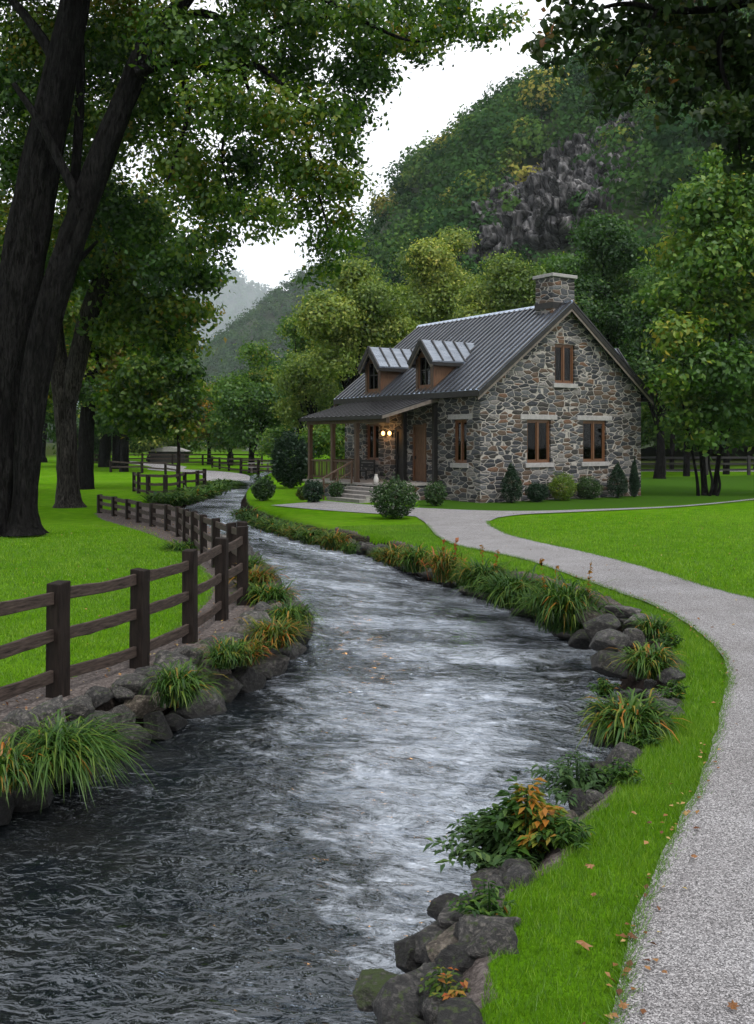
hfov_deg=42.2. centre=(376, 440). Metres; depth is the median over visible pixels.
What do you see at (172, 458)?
rail fence
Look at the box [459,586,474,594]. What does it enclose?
rock
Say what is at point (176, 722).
rock
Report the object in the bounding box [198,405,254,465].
broadleaf tree
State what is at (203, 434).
broadleaf tree
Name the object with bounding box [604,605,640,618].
rock
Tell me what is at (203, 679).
rock
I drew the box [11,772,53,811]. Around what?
rock
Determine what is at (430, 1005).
rock
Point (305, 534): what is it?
grass clump
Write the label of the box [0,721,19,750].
rock
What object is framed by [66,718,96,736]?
rock
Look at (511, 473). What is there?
shrub
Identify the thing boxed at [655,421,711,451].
bush
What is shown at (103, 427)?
broadleaf tree
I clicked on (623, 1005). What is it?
fallen leaf
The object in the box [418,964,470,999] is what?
seedling
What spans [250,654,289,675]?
rock
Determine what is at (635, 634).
rock
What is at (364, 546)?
rock
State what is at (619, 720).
grass clump
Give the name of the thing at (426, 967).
rock
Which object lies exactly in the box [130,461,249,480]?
distant path
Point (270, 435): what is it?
bush
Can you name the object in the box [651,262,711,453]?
broadleaf tree
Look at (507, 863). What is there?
rock
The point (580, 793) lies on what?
rock
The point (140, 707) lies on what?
rock
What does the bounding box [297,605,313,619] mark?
rock
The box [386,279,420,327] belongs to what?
broadleaf tree
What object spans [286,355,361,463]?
broadleaf tree
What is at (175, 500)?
grass clump
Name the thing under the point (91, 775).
rock
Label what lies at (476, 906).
weed
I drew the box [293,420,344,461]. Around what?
bush
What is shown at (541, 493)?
shrub
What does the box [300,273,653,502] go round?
stone house
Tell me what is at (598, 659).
rock
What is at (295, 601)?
rock
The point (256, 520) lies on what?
grass clump
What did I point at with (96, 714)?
rock
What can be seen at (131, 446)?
bush
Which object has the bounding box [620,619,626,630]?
rock
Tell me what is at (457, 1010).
rock
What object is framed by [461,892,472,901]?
rock
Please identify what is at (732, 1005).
fallen leaf
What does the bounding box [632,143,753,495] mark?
broadleaf tree
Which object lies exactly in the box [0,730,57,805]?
grass clump
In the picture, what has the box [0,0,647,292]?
sky
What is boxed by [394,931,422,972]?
rock
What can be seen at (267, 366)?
broadleaf tree
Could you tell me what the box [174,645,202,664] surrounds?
rock
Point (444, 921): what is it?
rock
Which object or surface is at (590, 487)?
shrub
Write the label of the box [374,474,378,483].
white jar
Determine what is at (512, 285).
broadleaf tree
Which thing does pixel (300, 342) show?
broadleaf tree
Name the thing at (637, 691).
rock
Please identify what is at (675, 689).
weed
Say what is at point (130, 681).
rock
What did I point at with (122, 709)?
rock
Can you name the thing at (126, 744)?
rock
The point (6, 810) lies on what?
rock
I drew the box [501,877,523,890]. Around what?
rock
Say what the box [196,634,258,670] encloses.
grass clump
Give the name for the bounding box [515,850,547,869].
rock
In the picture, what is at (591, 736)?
rock
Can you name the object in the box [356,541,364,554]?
rock
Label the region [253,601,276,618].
rock
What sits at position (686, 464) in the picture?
broadleaf tree
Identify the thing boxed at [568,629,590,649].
rock
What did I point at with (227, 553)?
rail fence
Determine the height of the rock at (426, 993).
0.187 m
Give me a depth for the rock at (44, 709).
9.27 m
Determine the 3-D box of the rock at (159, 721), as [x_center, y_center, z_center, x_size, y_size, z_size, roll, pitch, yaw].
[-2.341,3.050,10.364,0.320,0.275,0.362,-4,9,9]
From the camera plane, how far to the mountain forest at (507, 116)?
237.35 m
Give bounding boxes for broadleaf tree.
[0,0,544,536]
[0,169,236,507]
[41,421,47,461]
[66,280,88,352]
[70,310,219,489]
[76,410,132,466]
[77,402,120,468]
[78,408,128,471]
[129,433,184,461]
[159,436,207,455]
[187,381,221,464]
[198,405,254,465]
[205,339,293,472]
[235,352,295,434]
[262,312,338,434]
[265,345,342,473]
[286,252,426,389]
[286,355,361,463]
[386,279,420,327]
[389,225,485,326]
[441,247,552,319]
[517,0,753,182]
[531,247,594,283]
[564,206,659,348]
[601,259,669,336]
[614,284,701,478]
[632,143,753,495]
[641,269,702,468]
[650,266,742,476]
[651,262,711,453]
[710,270,753,468]
[720,271,749,474]
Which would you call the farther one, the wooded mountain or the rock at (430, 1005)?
the wooded mountain
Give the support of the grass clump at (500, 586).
on the ground at (674, 488)
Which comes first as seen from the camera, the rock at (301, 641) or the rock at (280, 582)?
the rock at (301, 641)
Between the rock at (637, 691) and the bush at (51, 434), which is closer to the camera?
the rock at (637, 691)
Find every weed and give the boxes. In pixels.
[448,878,519,925]
[540,816,596,850]
[587,677,620,698]
[591,757,644,786]
[624,727,665,749]
[649,679,688,699]
[652,631,685,649]
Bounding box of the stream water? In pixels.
[0,472,621,1023]
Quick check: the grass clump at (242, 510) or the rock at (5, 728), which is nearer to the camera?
the rock at (5, 728)
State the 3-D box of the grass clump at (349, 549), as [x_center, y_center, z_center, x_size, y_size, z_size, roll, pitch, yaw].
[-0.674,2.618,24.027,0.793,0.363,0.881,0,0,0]
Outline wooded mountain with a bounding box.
[242,57,752,453]
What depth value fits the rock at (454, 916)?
5.62 m
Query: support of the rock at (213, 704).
on the ground at (674, 488)
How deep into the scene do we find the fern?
7.86 m
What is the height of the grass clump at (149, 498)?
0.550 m
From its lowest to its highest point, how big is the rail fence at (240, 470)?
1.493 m
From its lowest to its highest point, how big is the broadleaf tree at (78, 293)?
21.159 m
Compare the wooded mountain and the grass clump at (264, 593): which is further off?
the wooded mountain
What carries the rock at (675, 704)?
on the ground at (674, 488)
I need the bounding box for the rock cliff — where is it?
[456,105,652,270]
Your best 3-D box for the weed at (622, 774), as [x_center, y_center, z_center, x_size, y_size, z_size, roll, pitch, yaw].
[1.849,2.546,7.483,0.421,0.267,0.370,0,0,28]
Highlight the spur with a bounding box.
[47,276,330,442]
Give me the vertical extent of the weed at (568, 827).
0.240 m
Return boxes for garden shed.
[148,446,188,461]
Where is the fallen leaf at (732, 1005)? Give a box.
[728,1000,738,1009]
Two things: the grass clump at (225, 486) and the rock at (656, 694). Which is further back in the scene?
the grass clump at (225, 486)
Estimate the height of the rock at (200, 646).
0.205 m
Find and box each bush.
[43,403,79,442]
[45,403,54,422]
[48,423,99,453]
[94,433,112,457]
[111,436,163,456]
[250,423,296,465]
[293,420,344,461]
[323,424,344,466]
[641,402,682,448]
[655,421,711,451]
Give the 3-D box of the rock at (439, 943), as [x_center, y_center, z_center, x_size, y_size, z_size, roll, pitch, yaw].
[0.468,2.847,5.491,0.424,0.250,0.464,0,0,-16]
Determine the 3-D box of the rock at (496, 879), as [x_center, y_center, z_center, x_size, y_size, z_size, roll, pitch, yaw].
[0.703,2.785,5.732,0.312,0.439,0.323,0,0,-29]
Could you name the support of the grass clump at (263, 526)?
on the ground at (674, 488)
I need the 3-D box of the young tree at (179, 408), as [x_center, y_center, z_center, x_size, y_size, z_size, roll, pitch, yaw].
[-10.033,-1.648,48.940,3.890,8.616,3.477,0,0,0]
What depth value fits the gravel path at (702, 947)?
6.26 m
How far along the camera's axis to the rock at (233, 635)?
12.75 m
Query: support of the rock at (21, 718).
on the ground at (674, 488)
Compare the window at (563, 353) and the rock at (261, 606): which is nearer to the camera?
the rock at (261, 606)
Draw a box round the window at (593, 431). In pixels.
[577,415,611,466]
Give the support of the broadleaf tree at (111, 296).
on the ground at (674, 488)
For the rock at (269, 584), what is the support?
on the ground at (674, 488)
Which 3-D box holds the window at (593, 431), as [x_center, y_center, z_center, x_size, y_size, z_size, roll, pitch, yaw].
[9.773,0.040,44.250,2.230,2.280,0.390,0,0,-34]
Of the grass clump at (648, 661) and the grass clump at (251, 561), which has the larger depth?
the grass clump at (251, 561)
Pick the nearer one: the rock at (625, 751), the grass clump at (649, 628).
the rock at (625, 751)
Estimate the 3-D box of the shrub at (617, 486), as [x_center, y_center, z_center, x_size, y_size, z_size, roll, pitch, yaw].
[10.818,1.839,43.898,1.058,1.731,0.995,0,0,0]
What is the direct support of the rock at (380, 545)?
on the ground at (674, 488)
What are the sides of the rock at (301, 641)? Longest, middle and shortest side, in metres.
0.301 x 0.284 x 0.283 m
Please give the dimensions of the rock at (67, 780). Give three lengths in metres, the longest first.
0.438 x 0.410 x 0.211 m
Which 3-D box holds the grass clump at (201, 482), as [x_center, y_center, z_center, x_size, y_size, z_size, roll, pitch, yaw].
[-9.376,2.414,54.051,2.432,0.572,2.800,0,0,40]
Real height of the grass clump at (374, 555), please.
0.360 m
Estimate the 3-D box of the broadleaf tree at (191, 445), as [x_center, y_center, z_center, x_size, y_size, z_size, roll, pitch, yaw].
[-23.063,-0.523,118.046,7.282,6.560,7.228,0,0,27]
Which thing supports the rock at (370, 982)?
in the stream water
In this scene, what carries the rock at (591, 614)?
on the ground at (674, 488)
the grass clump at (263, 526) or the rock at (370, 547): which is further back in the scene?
the grass clump at (263, 526)
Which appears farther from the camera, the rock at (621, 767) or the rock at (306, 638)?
the rock at (306, 638)
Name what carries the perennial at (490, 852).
on the ground at (674, 488)
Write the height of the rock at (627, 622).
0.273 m
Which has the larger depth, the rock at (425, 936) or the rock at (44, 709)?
the rock at (44, 709)
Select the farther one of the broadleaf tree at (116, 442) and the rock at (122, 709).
the broadleaf tree at (116, 442)
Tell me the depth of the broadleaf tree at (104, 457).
93.49 m
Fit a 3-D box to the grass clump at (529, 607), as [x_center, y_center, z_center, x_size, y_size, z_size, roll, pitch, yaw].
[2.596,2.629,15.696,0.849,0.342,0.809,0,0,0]
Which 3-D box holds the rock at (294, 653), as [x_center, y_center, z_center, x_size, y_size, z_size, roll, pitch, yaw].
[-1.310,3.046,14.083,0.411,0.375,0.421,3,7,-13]
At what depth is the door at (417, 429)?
44.25 m
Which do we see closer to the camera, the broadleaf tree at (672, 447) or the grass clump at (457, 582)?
the grass clump at (457, 582)
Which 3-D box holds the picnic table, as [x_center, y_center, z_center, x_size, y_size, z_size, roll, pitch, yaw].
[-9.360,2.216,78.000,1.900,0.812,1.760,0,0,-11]
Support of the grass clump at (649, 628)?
on the ground at (674, 488)
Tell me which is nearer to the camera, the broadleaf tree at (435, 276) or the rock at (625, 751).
the rock at (625, 751)
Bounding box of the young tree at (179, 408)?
[138,326,214,473]
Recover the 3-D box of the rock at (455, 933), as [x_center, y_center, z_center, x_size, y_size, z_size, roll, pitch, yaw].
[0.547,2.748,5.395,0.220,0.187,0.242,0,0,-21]
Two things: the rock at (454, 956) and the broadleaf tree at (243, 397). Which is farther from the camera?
the broadleaf tree at (243, 397)
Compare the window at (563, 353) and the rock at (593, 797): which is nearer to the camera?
the rock at (593, 797)
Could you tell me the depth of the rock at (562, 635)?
15.37 m
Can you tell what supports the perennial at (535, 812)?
on the ground at (674, 488)
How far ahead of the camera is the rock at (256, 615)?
13.92 m
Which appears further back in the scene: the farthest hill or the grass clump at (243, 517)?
the farthest hill
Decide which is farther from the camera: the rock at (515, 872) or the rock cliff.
the rock cliff
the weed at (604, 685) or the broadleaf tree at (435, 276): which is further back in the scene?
the broadleaf tree at (435, 276)
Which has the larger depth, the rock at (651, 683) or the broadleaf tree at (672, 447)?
the broadleaf tree at (672, 447)
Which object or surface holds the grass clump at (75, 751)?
on the ground at (674, 488)
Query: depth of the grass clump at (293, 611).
14.49 m
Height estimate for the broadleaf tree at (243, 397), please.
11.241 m
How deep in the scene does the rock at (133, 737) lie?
10.00 m
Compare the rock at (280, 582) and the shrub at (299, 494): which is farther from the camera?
the shrub at (299, 494)
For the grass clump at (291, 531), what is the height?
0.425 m
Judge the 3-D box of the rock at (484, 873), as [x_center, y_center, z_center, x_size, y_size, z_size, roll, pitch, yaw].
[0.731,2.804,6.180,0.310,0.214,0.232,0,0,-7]
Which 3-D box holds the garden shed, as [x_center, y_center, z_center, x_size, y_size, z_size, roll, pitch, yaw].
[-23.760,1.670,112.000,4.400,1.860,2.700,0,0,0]
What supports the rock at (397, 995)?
on the ground at (674, 488)
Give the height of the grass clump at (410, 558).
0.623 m
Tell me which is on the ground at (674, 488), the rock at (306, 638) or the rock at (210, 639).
the rock at (306, 638)
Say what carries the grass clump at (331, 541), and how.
on the ground at (674, 488)
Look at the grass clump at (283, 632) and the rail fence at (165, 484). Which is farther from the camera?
the rail fence at (165, 484)
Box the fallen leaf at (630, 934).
[626,932,637,938]
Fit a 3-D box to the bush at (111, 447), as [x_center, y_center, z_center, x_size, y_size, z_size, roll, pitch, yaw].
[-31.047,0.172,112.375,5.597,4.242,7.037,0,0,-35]
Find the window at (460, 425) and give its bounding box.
[448,414,471,467]
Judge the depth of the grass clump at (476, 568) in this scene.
17.99 m
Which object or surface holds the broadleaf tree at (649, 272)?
on the ground at (674, 488)
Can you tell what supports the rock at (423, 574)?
on the ground at (674, 488)
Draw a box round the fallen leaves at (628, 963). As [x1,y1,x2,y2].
[2,513,736,1023]
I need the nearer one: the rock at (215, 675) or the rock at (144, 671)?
the rock at (144, 671)
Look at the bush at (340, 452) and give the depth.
64.97 m
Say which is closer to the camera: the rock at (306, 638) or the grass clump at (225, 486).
the rock at (306, 638)
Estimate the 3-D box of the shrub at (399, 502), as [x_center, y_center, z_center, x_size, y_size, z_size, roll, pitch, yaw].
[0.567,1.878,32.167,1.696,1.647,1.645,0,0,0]
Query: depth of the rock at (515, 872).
5.77 m
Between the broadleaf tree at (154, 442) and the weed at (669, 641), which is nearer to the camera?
the weed at (669, 641)
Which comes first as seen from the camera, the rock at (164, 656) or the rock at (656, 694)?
the rock at (656, 694)
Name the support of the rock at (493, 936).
on the ground at (674, 488)
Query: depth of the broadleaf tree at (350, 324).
64.26 m
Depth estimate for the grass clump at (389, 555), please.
21.65 m
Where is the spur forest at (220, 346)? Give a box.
[47,255,341,433]
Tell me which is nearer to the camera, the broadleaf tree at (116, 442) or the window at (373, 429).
the window at (373, 429)
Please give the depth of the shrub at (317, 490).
40.27 m
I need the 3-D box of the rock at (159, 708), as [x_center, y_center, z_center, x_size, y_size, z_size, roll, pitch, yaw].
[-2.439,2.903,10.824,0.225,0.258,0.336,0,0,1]
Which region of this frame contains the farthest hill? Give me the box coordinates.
[53,273,267,406]
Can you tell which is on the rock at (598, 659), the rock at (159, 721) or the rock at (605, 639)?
the rock at (605, 639)
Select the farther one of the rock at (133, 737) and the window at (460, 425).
the window at (460, 425)
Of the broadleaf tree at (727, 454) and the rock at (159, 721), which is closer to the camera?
the rock at (159, 721)
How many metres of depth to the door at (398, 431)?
45.55 m
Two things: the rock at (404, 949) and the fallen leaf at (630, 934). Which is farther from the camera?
the rock at (404, 949)
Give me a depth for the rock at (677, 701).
9.52 m
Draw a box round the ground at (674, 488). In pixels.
[0,442,753,1023]
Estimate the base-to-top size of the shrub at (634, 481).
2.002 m
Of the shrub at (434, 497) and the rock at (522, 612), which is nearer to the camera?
the rock at (522, 612)
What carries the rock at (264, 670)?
on the stream water
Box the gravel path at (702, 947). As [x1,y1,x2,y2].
[274,499,753,1023]
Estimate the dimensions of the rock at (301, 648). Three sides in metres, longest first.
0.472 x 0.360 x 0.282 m
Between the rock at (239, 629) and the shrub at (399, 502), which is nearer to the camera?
the rock at (239, 629)
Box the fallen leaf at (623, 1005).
[618,1000,629,1008]
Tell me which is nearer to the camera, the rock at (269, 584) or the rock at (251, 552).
the rock at (269, 584)
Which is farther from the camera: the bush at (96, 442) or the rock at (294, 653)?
the bush at (96, 442)
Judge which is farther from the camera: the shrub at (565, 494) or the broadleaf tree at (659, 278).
the broadleaf tree at (659, 278)
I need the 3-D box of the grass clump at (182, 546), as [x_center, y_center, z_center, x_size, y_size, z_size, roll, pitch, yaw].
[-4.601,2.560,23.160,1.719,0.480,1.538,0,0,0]
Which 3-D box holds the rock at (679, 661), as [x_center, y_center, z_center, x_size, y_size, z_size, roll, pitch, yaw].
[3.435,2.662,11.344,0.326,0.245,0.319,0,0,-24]
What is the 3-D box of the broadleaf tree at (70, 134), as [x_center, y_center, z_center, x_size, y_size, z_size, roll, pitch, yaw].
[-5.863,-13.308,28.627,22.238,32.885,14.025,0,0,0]
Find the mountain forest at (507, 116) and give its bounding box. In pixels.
[260,0,753,423]
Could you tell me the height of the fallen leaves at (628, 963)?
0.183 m
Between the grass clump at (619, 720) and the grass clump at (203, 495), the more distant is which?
the grass clump at (203, 495)
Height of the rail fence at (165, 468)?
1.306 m
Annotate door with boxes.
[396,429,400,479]
[413,425,422,480]
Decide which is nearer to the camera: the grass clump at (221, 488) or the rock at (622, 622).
the rock at (622, 622)
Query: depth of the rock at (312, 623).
16.14 m
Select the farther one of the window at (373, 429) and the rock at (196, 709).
the window at (373, 429)
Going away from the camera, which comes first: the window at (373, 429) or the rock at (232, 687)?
the rock at (232, 687)
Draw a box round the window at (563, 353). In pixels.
[553,344,577,387]
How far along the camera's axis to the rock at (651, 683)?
11.16 m
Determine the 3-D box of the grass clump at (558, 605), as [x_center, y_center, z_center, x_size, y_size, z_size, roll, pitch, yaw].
[2.783,2.263,14.358,2.110,1.075,1.925,0,0,42]
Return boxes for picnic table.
[248,463,270,472]
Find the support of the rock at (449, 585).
on the ground at (674, 488)
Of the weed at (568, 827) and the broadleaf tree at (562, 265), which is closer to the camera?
the weed at (568, 827)
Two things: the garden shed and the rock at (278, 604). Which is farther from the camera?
the garden shed
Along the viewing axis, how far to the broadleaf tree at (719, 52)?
12.43 m
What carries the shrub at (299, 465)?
on the ground at (674, 488)
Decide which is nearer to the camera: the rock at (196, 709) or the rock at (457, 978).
the rock at (457, 978)
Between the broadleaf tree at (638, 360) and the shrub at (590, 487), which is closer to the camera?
the shrub at (590, 487)
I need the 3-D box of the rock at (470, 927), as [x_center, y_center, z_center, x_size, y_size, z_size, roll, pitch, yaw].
[0.593,2.646,5.223,0.341,0.204,0.307,0,0,22]
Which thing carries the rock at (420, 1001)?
on the ground at (674, 488)
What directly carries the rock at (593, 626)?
on the ground at (674, 488)
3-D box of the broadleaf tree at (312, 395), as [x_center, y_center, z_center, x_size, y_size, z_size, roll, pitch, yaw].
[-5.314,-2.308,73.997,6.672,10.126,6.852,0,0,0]
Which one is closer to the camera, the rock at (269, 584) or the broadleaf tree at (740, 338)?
the rock at (269, 584)
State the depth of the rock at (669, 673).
10.47 m
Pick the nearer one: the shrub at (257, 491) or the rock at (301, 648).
the rock at (301, 648)
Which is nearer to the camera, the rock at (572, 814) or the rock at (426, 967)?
the rock at (426, 967)
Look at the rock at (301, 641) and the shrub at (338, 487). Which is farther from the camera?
the shrub at (338, 487)
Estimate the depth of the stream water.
8.17 m
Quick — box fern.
[524,751,612,806]
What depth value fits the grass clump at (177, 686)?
10.24 m
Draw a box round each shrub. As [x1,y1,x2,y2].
[250,471,275,500]
[267,423,316,487]
[295,484,306,499]
[302,478,324,501]
[328,478,343,496]
[369,472,419,518]
[423,477,446,505]
[500,462,522,502]
[524,481,549,501]
[547,470,577,500]
[576,476,602,498]
[606,462,628,497]
[629,456,639,496]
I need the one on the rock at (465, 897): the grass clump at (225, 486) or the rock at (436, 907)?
the rock at (436, 907)
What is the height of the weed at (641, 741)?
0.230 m
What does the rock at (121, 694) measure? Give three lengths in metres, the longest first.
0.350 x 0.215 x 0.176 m
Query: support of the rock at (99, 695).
on the ground at (674, 488)
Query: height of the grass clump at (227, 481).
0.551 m
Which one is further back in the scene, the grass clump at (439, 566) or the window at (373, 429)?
the window at (373, 429)
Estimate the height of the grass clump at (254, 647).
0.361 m
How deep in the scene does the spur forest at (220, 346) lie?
1119.83 m
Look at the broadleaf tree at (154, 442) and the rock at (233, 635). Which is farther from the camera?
the broadleaf tree at (154, 442)
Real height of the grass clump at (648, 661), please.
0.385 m
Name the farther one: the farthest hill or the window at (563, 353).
the farthest hill
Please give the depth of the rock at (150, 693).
10.91 m
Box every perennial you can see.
[423,808,552,872]
[473,776,570,857]
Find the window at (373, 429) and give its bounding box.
[362,423,379,464]
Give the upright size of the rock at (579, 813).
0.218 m
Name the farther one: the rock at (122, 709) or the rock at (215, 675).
the rock at (215, 675)
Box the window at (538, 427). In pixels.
[520,414,556,467]
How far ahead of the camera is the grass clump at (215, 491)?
44.75 m
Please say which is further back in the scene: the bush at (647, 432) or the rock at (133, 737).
the bush at (647, 432)
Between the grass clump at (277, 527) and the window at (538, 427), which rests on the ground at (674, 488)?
the grass clump at (277, 527)
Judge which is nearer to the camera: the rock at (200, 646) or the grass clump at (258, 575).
the rock at (200, 646)
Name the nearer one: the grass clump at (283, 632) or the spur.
the grass clump at (283, 632)
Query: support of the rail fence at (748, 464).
on the ground at (674, 488)
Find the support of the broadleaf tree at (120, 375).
on the ground at (674, 488)
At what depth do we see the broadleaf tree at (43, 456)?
113.73 m
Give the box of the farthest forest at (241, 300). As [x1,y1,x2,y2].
[51,239,273,407]
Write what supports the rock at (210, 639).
on the rock
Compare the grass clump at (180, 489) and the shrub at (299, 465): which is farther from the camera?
the shrub at (299, 465)
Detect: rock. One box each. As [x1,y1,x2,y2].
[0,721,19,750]
[0,792,13,825]
[1,708,39,744]
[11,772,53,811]
[30,695,66,731]
[45,770,79,785]
[63,694,94,719]
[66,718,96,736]
[84,686,112,707]
[86,757,104,779]
[89,710,117,733]
[101,734,130,755]
[109,704,135,730]
[111,682,134,701]
[114,673,151,694]
[115,723,151,750]
[124,695,157,718]
[134,665,166,688]
[143,710,172,740]
[147,687,167,707]
[151,692,165,710]
[154,650,196,672]
[165,713,187,730]
[168,700,207,718]
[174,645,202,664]
[192,686,226,714]
[194,674,209,688]
[195,659,231,681]
[196,644,209,659]
[200,636,229,656]
[209,673,242,702]
[211,632,243,642]
[228,625,253,641]
[231,665,265,692]
[238,610,270,627]
[248,544,254,556]
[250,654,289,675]
[251,663,272,679]
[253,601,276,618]
[259,579,277,587]
[270,602,284,608]
[270,648,291,663]
[274,574,281,584]
[276,642,298,659]
[292,600,307,606]
[292,633,305,646]
[292,642,306,653]
[295,623,311,642]
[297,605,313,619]
[301,616,314,627]
[352,968,397,1011]
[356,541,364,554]
[361,542,372,551]
[367,544,374,553]
[372,544,387,550]
[372,969,428,1023]
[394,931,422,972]
[395,1014,427,1023]
[414,921,445,962]
[416,968,462,995]
[416,981,447,1013]
[417,568,434,579]
[417,962,436,973]
[421,995,445,1023]
[424,982,459,1020]
[426,893,462,920]
[426,922,457,961]
[434,941,475,971]
[436,997,485,1023]
[437,902,462,928]
[442,581,457,587]
[449,908,469,921]
[453,921,458,939]
[458,914,520,941]
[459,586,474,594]
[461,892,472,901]
[465,920,518,957]
[469,874,506,902]
[470,866,501,888]
[475,591,489,599]
[498,858,531,875]
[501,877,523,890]
[502,863,537,885]
[511,608,536,617]
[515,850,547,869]
[551,631,574,639]
[565,810,578,818]
[566,788,588,812]
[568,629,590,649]
[574,607,604,623]
[574,811,583,816]
[583,613,620,640]
[586,789,603,808]
[587,720,613,746]
[589,628,629,651]
[589,761,613,780]
[590,649,627,678]
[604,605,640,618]
[605,742,642,764]
[610,761,629,775]
[618,689,643,699]
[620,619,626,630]
[622,613,651,628]
[623,628,647,647]
[644,679,656,688]
[645,688,665,702]
[656,698,685,716]
[657,667,685,683]
[669,658,686,667]
[669,697,683,707]
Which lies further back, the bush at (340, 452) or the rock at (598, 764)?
the bush at (340, 452)
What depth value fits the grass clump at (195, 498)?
40.87 m
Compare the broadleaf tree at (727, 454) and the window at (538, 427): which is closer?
the window at (538, 427)
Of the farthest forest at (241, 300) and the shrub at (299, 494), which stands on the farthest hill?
the farthest forest at (241, 300)
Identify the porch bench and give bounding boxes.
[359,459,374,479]
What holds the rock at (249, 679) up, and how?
on the ground at (674, 488)
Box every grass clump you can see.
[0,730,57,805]
[4,705,169,807]
[133,657,227,710]
[134,491,180,502]
[144,492,193,505]
[156,491,208,504]
[156,538,198,552]
[165,485,204,493]
[170,489,215,501]
[178,485,225,498]
[189,480,223,485]
[192,483,238,494]
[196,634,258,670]
[205,481,239,491]
[208,478,239,484]
[208,631,281,668]
[227,506,262,519]
[227,611,324,650]
[229,511,271,524]
[229,562,296,588]
[231,578,308,607]
[246,514,283,529]
[248,552,276,569]
[249,517,298,533]
[263,521,306,536]
[264,597,324,630]
[274,523,324,540]
[283,527,341,544]
[307,528,361,550]
[336,540,361,554]
[367,547,385,562]
[372,541,425,566]
[390,542,435,572]
[415,537,470,582]
[443,564,567,610]
[445,545,529,593]
[445,569,465,585]
[499,559,628,635]
[515,594,541,615]
[567,687,692,751]
[602,638,692,680]
[627,612,685,640]
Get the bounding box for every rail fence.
[0,494,248,701]
[94,453,262,464]
[109,461,176,478]
[132,469,206,494]
[211,456,293,477]
[641,456,753,474]
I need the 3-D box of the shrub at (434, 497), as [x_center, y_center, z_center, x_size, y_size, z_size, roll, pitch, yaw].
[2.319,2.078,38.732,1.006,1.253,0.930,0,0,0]
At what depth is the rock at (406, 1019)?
4.54 m
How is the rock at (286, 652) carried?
on the ground at (674, 488)
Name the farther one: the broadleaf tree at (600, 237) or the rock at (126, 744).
the broadleaf tree at (600, 237)
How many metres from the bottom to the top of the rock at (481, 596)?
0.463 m

